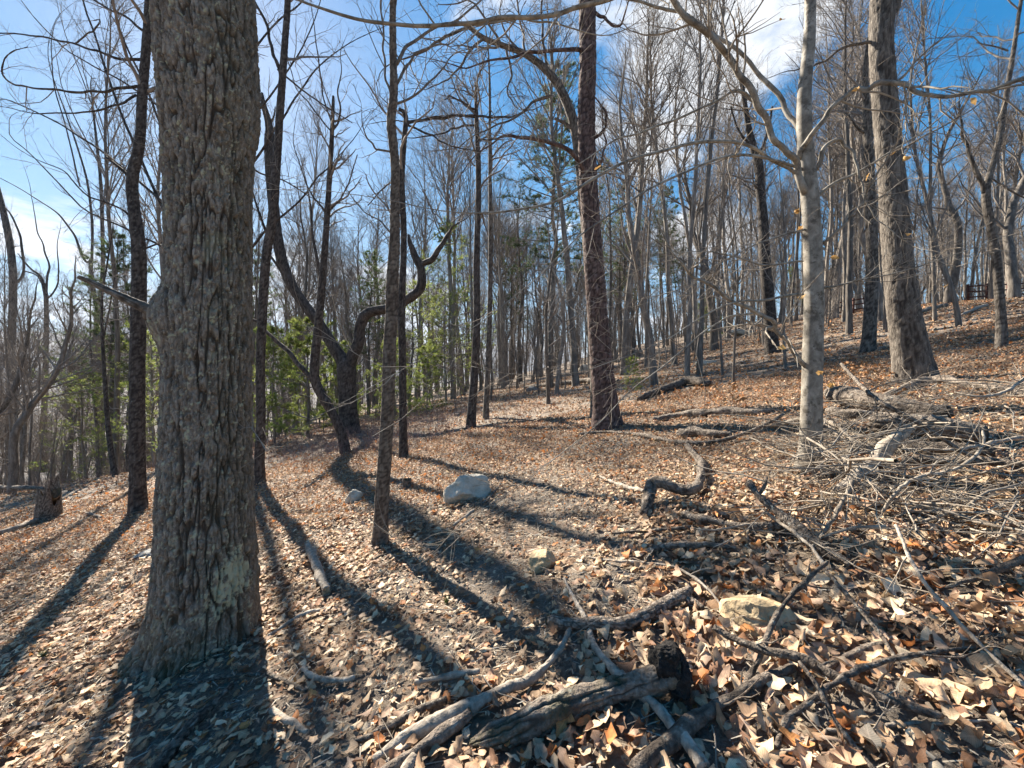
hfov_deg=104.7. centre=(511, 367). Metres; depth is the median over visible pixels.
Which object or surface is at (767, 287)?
bare tree
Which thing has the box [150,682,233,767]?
mossy stick
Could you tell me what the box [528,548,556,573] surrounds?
rock
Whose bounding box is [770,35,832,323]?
bare tree
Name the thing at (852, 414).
log
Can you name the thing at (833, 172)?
bare tree
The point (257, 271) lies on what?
bare tree
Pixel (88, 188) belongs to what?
bare tree
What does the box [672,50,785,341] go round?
bare tree
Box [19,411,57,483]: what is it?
bare tree
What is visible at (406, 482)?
stump
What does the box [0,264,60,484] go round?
bare tree
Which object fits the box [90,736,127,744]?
shade twig
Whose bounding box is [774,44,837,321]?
bare tree
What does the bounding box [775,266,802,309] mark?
pine tree
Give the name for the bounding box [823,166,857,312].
bare tree
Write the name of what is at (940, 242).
bare tree
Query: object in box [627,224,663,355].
bare tree
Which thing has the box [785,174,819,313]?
bare tree
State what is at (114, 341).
bare tree
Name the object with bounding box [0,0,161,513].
bare tree
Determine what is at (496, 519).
fallen twigs
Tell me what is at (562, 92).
bare tree
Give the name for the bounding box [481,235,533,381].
pine tree
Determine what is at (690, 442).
long thin pole
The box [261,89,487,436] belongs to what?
bare tree
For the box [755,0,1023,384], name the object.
bare tree
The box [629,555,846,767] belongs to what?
thick branch
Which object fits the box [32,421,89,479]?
bare tree
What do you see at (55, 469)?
bare tree
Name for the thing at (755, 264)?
bare tree
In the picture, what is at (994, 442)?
pale grey branch
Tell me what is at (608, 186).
bare tree
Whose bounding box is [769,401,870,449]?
heap branch
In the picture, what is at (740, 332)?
slope rock
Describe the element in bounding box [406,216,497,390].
pine tree
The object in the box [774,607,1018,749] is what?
forked branch
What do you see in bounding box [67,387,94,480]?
bare tree
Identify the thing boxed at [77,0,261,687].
oak tree
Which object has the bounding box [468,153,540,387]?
bare tree
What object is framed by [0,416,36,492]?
bare tree
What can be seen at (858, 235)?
bare tree
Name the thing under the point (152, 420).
pine tree
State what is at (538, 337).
bare tree
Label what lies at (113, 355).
bare tree
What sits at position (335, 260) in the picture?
bare tree
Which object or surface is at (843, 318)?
bare tree
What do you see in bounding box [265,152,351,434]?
bare tree
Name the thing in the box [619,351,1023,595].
brush heap
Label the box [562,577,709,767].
peeled branch
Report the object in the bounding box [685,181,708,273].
bare tree
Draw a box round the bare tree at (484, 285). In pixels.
[480,237,487,366]
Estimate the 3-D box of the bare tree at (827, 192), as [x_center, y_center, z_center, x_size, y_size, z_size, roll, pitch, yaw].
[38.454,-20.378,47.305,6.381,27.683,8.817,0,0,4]
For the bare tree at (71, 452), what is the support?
on the ground
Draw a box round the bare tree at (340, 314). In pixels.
[326,278,355,339]
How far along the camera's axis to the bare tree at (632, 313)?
39.12 m
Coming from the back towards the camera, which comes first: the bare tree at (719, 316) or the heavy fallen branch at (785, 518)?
the bare tree at (719, 316)
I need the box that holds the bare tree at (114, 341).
[59,278,158,425]
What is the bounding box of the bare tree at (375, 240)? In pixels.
[330,181,414,407]
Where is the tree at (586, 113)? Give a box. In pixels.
[370,0,636,430]
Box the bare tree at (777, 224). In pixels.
[752,177,796,275]
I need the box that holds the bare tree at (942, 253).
[938,209,952,298]
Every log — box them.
[0,485,45,489]
[0,518,38,534]
[305,541,330,594]
[468,639,692,751]
[525,378,619,387]
[653,406,774,420]
[676,426,731,437]
[823,385,954,417]
[825,406,908,419]
[832,423,914,495]
[866,412,988,443]
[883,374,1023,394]
[897,439,995,456]
[901,455,1023,467]
[922,303,948,312]
[961,304,988,315]
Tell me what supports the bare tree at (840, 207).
on the ground
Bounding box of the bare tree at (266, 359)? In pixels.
[253,302,279,436]
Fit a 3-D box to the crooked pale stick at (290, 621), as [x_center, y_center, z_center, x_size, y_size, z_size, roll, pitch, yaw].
[-1.604,1.893,2.993,0.423,0.104,0.126,0,0,-30]
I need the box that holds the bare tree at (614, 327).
[604,197,649,361]
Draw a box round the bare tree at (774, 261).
[770,220,783,288]
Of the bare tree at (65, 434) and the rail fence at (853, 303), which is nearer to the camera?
the rail fence at (853, 303)
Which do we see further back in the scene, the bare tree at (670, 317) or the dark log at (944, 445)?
the bare tree at (670, 317)
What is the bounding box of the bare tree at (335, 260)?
[292,210,372,407]
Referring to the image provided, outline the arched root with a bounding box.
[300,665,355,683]
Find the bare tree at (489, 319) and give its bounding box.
[451,0,541,419]
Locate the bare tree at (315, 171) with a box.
[255,58,369,434]
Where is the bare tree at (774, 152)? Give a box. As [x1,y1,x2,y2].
[734,92,794,243]
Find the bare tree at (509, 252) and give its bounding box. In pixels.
[503,193,525,369]
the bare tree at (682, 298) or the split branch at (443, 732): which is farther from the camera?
the bare tree at (682, 298)
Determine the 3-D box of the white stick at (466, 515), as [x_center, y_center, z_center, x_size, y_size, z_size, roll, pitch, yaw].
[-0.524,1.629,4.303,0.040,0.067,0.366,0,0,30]
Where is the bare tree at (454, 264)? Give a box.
[405,76,501,395]
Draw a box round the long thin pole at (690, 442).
[578,397,800,444]
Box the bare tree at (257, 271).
[251,156,288,382]
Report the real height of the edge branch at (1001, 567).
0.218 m
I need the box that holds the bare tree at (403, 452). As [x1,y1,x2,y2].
[338,38,525,458]
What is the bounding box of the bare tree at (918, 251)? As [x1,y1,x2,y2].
[912,221,923,277]
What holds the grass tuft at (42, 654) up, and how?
on the ground
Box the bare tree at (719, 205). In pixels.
[691,86,745,333]
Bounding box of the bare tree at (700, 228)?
[680,63,749,350]
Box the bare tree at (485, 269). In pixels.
[465,201,515,334]
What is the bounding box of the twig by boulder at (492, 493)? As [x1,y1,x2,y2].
[482,483,501,503]
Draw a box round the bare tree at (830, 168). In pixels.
[772,0,899,312]
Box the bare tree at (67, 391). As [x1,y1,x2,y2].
[32,321,95,479]
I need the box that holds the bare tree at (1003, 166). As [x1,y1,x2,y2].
[956,51,1023,296]
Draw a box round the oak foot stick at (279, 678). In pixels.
[265,671,307,692]
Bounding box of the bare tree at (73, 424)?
[42,331,103,482]
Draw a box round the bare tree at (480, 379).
[456,268,492,391]
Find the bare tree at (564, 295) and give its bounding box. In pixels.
[556,246,580,369]
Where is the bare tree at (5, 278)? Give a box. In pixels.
[0,250,17,306]
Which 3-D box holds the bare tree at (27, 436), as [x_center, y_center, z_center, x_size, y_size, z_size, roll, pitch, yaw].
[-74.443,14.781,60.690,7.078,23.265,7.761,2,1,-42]
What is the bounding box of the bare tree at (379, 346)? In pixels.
[366,294,406,367]
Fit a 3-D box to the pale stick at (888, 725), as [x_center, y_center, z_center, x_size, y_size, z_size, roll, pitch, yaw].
[1.399,1.346,1.515,0.866,0.207,0.124,0,0,2]
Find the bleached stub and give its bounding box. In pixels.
[400,752,416,767]
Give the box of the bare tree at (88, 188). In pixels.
[0,0,110,465]
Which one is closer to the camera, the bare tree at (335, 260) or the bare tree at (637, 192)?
the bare tree at (637, 192)
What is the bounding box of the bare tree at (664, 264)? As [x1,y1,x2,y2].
[651,197,680,337]
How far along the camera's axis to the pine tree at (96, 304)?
26.86 m
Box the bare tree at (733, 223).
[710,113,778,384]
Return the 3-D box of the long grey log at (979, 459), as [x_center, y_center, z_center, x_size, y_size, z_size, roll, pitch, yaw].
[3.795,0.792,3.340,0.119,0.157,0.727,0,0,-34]
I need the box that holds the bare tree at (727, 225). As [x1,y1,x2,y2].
[707,145,736,298]
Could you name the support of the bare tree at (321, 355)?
on the ground
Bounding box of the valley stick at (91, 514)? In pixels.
[60,510,102,517]
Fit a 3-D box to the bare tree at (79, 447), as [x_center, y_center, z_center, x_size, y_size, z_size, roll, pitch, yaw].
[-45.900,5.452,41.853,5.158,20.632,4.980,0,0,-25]
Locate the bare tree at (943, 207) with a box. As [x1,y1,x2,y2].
[927,163,975,285]
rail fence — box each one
[839,298,863,312]
[966,282,1023,299]
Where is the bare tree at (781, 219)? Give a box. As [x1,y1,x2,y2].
[767,171,795,322]
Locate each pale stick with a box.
[267,606,331,635]
[772,699,1013,752]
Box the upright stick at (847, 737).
[798,660,874,767]
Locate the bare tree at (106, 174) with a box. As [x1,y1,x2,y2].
[7,0,158,472]
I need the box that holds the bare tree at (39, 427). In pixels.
[19,368,65,484]
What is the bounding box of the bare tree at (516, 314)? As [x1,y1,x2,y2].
[501,256,530,378]
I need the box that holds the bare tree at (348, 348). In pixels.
[331,300,377,416]
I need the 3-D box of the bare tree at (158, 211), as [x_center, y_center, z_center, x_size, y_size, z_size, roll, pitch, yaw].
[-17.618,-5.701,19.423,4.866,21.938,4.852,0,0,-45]
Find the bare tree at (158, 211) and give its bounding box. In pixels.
[84,55,162,416]
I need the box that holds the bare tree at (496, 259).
[481,160,521,385]
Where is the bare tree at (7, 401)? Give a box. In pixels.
[0,259,76,445]
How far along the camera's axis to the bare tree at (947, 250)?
32.87 m
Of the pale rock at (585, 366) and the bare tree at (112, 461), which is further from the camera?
the pale rock at (585, 366)
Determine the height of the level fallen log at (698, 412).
0.410 m
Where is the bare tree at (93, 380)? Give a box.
[45,241,129,476]
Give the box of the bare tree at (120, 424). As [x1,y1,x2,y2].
[119,399,126,466]
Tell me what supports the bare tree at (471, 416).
on the ground
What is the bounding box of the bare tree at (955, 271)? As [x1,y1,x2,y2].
[876,51,997,302]
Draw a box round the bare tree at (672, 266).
[662,201,682,335]
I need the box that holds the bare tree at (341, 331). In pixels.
[324,302,366,405]
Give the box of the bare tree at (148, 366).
[82,282,158,456]
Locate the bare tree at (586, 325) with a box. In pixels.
[577,267,589,377]
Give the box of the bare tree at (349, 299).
[324,252,364,342]
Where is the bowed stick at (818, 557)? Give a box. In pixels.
[765,512,823,563]
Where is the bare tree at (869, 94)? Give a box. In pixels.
[813,2,942,279]
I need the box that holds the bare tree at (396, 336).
[378,272,418,404]
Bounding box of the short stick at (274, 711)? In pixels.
[269,706,309,733]
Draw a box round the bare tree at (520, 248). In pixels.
[462,164,544,381]
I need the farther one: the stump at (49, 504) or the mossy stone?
the stump at (49, 504)
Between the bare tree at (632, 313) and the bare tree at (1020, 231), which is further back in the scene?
the bare tree at (1020, 231)
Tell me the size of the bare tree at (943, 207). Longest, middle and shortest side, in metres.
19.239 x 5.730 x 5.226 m
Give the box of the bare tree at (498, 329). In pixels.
[465,191,540,385]
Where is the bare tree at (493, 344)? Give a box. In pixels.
[482,281,505,398]
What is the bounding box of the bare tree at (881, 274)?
[858,205,923,288]
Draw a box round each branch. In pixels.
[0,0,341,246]
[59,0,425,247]
[341,696,447,748]
[372,627,571,762]
[380,707,472,767]
[545,577,704,630]
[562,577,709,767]
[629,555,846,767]
[639,443,707,514]
[681,511,785,529]
[712,624,947,719]
[745,477,865,567]
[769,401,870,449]
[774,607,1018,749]
[793,474,860,550]
[826,641,889,668]
[836,361,975,458]
[881,414,999,511]
[886,524,1023,687]
[901,413,1023,457]
[936,554,1023,591]
[954,359,1023,397]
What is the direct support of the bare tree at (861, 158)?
on the ground
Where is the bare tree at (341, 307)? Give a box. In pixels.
[316,265,351,337]
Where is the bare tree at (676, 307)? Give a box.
[673,272,686,337]
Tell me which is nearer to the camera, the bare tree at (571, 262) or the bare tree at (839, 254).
the bare tree at (839, 254)
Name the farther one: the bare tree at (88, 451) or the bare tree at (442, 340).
the bare tree at (88, 451)
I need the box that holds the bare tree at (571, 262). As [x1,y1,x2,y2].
[562,248,585,367]
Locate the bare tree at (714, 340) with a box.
[640,111,776,350]
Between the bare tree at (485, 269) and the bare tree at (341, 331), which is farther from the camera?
the bare tree at (485, 269)
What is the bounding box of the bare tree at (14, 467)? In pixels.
[0,236,128,492]
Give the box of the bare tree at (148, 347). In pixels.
[57,278,160,445]
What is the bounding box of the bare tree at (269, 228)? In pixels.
[253,0,351,485]
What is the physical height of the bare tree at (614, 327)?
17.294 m
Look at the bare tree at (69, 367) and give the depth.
42.48 m
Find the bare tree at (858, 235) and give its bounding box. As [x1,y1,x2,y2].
[822,54,861,307]
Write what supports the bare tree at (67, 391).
on the ground
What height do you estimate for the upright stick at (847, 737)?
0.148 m
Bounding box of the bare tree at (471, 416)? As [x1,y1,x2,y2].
[359,1,556,428]
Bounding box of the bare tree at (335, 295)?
[326,233,354,397]
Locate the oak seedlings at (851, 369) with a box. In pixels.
[636,355,983,406]
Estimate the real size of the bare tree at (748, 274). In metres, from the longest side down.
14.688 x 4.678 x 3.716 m
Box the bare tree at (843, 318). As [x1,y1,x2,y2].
[795,0,904,321]
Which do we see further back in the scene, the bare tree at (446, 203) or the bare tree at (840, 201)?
the bare tree at (840, 201)
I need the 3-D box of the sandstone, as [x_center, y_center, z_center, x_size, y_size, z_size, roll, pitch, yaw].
[1.379,1.375,2.206,0.393,0.188,0.315,0,0,0]
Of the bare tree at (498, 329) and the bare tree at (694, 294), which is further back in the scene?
the bare tree at (498, 329)
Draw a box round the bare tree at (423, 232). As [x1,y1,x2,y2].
[387,122,465,403]
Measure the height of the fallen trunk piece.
0.720 m
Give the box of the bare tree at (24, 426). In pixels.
[0,311,70,490]
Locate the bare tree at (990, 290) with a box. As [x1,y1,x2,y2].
[958,19,1023,298]
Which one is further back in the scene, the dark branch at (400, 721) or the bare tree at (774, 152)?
the bare tree at (774, 152)
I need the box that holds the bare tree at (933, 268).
[895,0,954,320]
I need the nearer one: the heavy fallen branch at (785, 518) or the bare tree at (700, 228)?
the heavy fallen branch at (785, 518)
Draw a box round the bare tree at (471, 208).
[440,96,514,348]
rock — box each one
[526,386,536,391]
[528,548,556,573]
[578,364,587,370]
[695,360,716,365]
[731,329,756,335]
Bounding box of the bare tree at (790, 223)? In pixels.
[769,170,799,292]
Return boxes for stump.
[33,475,63,522]
[402,478,411,489]
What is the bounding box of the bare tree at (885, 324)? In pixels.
[866,0,910,329]
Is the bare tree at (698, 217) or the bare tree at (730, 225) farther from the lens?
the bare tree at (698, 217)
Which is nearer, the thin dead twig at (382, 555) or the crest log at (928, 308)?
the thin dead twig at (382, 555)
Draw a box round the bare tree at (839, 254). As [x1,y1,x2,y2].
[767,0,991,318]
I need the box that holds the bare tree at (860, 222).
[814,46,927,320]
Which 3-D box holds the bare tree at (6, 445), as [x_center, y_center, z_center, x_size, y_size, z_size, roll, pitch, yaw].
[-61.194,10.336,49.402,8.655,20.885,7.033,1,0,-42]
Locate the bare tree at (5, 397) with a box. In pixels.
[0,304,58,436]
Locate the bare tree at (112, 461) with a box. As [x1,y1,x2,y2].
[81,190,147,475]
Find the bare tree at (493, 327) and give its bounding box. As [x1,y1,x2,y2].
[485,298,496,374]
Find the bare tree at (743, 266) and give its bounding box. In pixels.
[706,42,778,329]
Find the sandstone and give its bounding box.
[719,594,798,638]
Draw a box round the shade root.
[160,672,262,693]
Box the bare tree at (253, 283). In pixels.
[252,162,275,446]
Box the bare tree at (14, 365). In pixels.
[0,317,31,421]
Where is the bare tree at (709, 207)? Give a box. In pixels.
[680,149,738,249]
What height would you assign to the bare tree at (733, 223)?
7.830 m
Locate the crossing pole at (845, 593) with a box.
[822,568,903,670]
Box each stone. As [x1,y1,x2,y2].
[133,549,150,559]
[345,489,362,504]
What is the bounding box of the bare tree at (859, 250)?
[833,81,908,309]
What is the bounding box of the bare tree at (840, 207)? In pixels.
[818,120,875,310]
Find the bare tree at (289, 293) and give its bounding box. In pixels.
[253,215,349,430]
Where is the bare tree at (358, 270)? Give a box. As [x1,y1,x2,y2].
[317,196,410,407]
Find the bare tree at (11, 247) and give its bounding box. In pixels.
[0,188,40,484]
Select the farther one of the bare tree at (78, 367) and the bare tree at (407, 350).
the bare tree at (407, 350)
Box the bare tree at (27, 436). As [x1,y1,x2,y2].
[5,404,52,484]
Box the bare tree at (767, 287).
[712,48,793,354]
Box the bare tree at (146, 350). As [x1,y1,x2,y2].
[120,253,157,454]
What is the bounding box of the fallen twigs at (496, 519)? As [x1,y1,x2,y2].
[0,329,1023,767]
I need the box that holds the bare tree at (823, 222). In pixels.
[820,176,839,256]
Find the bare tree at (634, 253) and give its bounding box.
[596,25,667,385]
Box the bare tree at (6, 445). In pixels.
[0,372,47,485]
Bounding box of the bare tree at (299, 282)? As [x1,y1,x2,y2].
[272,182,321,392]
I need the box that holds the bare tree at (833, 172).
[784,95,855,273]
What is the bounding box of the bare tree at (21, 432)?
[0,262,59,490]
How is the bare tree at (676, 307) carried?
on the ground
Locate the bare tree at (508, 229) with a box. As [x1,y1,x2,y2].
[456,177,518,384]
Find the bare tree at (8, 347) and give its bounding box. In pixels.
[0,290,16,385]
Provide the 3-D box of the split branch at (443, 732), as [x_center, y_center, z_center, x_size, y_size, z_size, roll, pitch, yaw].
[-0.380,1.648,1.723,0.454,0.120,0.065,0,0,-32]
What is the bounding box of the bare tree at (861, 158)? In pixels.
[812,0,929,248]
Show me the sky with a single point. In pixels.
(767, 39)
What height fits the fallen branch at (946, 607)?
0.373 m
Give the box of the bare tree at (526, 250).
[510,190,542,380]
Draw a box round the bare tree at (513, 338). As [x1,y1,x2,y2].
[484,275,529,388]
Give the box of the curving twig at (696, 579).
[589,548,753,622]
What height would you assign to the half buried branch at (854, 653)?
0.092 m
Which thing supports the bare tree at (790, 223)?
on the ground
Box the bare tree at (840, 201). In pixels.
[820,165,842,279]
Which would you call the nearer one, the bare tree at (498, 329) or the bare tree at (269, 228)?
the bare tree at (269, 228)
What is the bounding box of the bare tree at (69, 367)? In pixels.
[50,308,88,465]
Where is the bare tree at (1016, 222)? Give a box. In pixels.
[998,176,1022,280]
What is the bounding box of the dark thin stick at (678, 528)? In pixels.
[613,525,693,534]
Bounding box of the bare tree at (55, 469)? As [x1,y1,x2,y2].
[49,431,74,478]
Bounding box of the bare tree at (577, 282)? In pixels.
[563,220,585,372]
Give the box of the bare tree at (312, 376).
[252,2,371,453]
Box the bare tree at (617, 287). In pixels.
[607,238,632,327]
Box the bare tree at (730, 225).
[710,126,745,328]
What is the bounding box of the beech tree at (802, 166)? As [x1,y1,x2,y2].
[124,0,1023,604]
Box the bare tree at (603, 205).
[575,150,615,316]
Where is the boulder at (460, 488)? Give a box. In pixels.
[443,474,490,505]
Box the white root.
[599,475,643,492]
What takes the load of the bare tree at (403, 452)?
on the ground
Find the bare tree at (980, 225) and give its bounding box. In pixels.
[939,59,1023,299]
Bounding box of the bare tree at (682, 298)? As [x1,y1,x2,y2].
[672,213,695,341]
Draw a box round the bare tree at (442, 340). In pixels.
[432,300,448,391]
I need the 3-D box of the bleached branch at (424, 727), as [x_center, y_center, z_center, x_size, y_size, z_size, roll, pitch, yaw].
[-0.128,1.595,1.934,1.111,0.246,0.136,0,0,-28]
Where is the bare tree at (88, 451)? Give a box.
[73,412,105,465]
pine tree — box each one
[28,369,124,482]
[32,228,159,474]
[65,335,159,471]
[74,321,159,467]
[252,248,296,432]
[252,310,365,437]
[252,323,313,442]
[297,337,380,428]
[334,249,396,414]
[359,337,428,419]
[369,278,443,411]
[397,341,453,414]
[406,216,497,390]
[412,288,481,403]
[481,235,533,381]
[493,59,620,387]
[584,182,658,360]
[648,185,688,345]
[692,299,722,339]
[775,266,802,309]
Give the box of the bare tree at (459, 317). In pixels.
[442,286,464,381]
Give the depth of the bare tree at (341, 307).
50.90 m
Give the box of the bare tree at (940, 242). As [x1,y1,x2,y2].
[924,201,952,291]
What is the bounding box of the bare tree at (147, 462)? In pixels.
[113,325,158,467]
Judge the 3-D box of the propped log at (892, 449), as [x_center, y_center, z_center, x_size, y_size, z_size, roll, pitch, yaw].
[3.064,0.771,3.359,0.820,0.586,0.124,0,0,-11]
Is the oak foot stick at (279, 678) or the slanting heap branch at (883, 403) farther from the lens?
the slanting heap branch at (883, 403)
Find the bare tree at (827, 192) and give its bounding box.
[819,87,834,264]
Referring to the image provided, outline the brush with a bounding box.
[0,381,566,505]
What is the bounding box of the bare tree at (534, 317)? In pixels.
[524,279,543,376]
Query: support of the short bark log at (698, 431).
on the ground
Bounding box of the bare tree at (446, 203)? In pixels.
[390,58,510,399]
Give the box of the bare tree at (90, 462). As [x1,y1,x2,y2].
[70,429,108,477]
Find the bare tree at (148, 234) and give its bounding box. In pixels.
[56,158,161,430]
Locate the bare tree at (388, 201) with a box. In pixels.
[348,127,433,267]
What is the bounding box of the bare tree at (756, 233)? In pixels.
[736,177,799,344]
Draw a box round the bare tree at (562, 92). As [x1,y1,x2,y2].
[361,0,591,416]
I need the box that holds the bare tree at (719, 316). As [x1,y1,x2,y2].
[687,129,757,374]
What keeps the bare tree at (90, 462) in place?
on the ground
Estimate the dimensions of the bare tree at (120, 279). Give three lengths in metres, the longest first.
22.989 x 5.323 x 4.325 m
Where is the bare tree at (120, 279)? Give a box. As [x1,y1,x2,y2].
[92,177,159,428]
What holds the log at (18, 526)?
on the ground
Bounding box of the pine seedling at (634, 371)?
[621,355,647,391]
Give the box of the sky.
[0,0,1023,357]
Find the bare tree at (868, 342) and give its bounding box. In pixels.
[794,0,915,352]
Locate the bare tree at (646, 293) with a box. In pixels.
[610,87,685,367]
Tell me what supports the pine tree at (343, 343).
on the ground
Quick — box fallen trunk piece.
[636,376,711,400]
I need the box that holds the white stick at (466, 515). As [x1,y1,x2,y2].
[453,509,474,525]
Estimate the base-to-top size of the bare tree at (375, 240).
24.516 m
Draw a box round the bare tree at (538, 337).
[519,255,575,381]
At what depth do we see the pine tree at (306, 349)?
18.67 m
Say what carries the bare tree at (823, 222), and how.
on the ground
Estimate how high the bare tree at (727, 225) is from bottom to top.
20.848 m
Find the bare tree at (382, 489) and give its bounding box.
[319,0,516,548]
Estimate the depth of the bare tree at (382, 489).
4.19 m
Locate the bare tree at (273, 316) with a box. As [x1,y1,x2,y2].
[252,257,292,388]
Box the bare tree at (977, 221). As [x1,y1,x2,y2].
[962,185,1002,263]
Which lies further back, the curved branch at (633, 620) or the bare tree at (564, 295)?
the bare tree at (564, 295)
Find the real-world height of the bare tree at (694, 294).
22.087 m
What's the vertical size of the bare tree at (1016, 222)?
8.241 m
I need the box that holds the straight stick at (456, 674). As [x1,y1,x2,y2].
[414,668,479,684]
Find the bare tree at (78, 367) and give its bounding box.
[68,306,123,479]
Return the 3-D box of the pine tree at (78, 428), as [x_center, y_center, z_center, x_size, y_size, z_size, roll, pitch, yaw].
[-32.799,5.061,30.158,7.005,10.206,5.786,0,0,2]
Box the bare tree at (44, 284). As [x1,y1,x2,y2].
[18,155,66,472]
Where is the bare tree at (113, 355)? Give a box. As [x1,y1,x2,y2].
[92,303,149,390]
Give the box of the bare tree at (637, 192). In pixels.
[577,30,694,369]
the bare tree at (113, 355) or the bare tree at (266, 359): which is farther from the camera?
the bare tree at (113, 355)
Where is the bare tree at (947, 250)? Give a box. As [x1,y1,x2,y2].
[936,214,967,299]
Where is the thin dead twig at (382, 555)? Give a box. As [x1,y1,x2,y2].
[373,548,399,559]
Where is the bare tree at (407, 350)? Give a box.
[405,322,415,378]
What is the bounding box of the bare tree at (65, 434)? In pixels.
[49,411,76,460]
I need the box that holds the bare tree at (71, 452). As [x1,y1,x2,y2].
[16,294,104,482]
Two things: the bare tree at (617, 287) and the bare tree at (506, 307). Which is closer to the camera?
the bare tree at (506, 307)
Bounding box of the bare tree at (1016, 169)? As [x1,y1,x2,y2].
[982,99,1023,258]
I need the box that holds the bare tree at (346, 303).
[327,227,383,388]
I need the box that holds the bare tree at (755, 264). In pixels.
[749,235,760,305]
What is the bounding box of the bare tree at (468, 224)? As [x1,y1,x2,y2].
[456,207,486,391]
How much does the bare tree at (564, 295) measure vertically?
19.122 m
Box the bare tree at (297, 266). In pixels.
[269,225,319,378]
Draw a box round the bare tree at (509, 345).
[505,296,521,371]
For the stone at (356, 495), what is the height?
0.295 m
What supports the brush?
on the ground
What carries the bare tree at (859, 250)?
on the ground
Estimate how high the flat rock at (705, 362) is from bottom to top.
0.318 m
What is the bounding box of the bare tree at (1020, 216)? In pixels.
[976,150,1023,248]
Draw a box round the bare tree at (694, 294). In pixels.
[605,0,750,355]
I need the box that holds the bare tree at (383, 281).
[370,255,387,316]
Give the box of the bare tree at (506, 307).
[492,269,517,352]
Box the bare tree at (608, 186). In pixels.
[566,95,644,362]
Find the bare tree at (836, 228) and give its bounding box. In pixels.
[814,114,846,306]
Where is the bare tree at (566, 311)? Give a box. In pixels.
[557,300,570,356]
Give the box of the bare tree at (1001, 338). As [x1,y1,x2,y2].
[896,0,1023,348]
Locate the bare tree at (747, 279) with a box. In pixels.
[734,247,759,316]
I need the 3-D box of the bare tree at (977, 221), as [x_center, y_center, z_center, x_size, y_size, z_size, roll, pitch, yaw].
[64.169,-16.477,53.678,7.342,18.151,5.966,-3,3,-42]
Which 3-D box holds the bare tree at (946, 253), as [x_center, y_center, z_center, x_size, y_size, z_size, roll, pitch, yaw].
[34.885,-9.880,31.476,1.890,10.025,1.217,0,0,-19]
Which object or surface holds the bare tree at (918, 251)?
on the ground
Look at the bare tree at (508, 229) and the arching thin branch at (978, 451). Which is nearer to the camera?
the arching thin branch at (978, 451)
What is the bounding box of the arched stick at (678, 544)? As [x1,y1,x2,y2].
[645,541,735,553]
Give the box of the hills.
[0,332,581,383]
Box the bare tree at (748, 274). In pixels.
[730,232,750,323]
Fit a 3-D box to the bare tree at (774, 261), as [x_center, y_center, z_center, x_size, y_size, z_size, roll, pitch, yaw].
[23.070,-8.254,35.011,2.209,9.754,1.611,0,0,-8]
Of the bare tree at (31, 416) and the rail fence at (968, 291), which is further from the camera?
the bare tree at (31, 416)
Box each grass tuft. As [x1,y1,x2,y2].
[38,647,48,656]
[443,593,449,604]
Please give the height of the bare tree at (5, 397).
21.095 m
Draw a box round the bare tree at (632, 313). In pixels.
[604,214,645,357]
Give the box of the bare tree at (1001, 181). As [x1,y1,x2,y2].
[955,60,1023,298]
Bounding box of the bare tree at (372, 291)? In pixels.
[355,237,387,370]
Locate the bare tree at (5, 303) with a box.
[0,188,45,476]
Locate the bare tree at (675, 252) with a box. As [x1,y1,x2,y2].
[658,228,687,310]
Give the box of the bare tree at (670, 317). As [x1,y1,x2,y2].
[599,0,694,364]
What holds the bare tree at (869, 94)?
on the ground
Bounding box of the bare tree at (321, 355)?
[306,238,352,420]
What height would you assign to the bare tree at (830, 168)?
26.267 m
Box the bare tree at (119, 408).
[66,312,127,469]
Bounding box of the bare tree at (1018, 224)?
[1002,160,1023,282]
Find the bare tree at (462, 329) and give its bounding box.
[458,264,487,388]
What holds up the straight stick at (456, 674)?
on the ground
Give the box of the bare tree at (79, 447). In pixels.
[54,337,106,480]
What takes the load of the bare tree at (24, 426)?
on the ground
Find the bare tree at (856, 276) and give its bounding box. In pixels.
[824,163,876,308]
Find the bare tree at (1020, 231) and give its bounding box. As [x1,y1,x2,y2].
[1001,212,1023,265]
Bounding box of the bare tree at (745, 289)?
[729,209,759,338]
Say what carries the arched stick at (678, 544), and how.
on the ground
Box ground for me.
[0,296,1023,767]
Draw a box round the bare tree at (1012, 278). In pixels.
[923,48,1023,299]
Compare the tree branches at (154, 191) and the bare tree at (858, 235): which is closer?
the tree branches at (154, 191)
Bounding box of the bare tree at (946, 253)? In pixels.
[940,190,961,288]
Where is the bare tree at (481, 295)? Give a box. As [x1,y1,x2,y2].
[456,252,495,306]

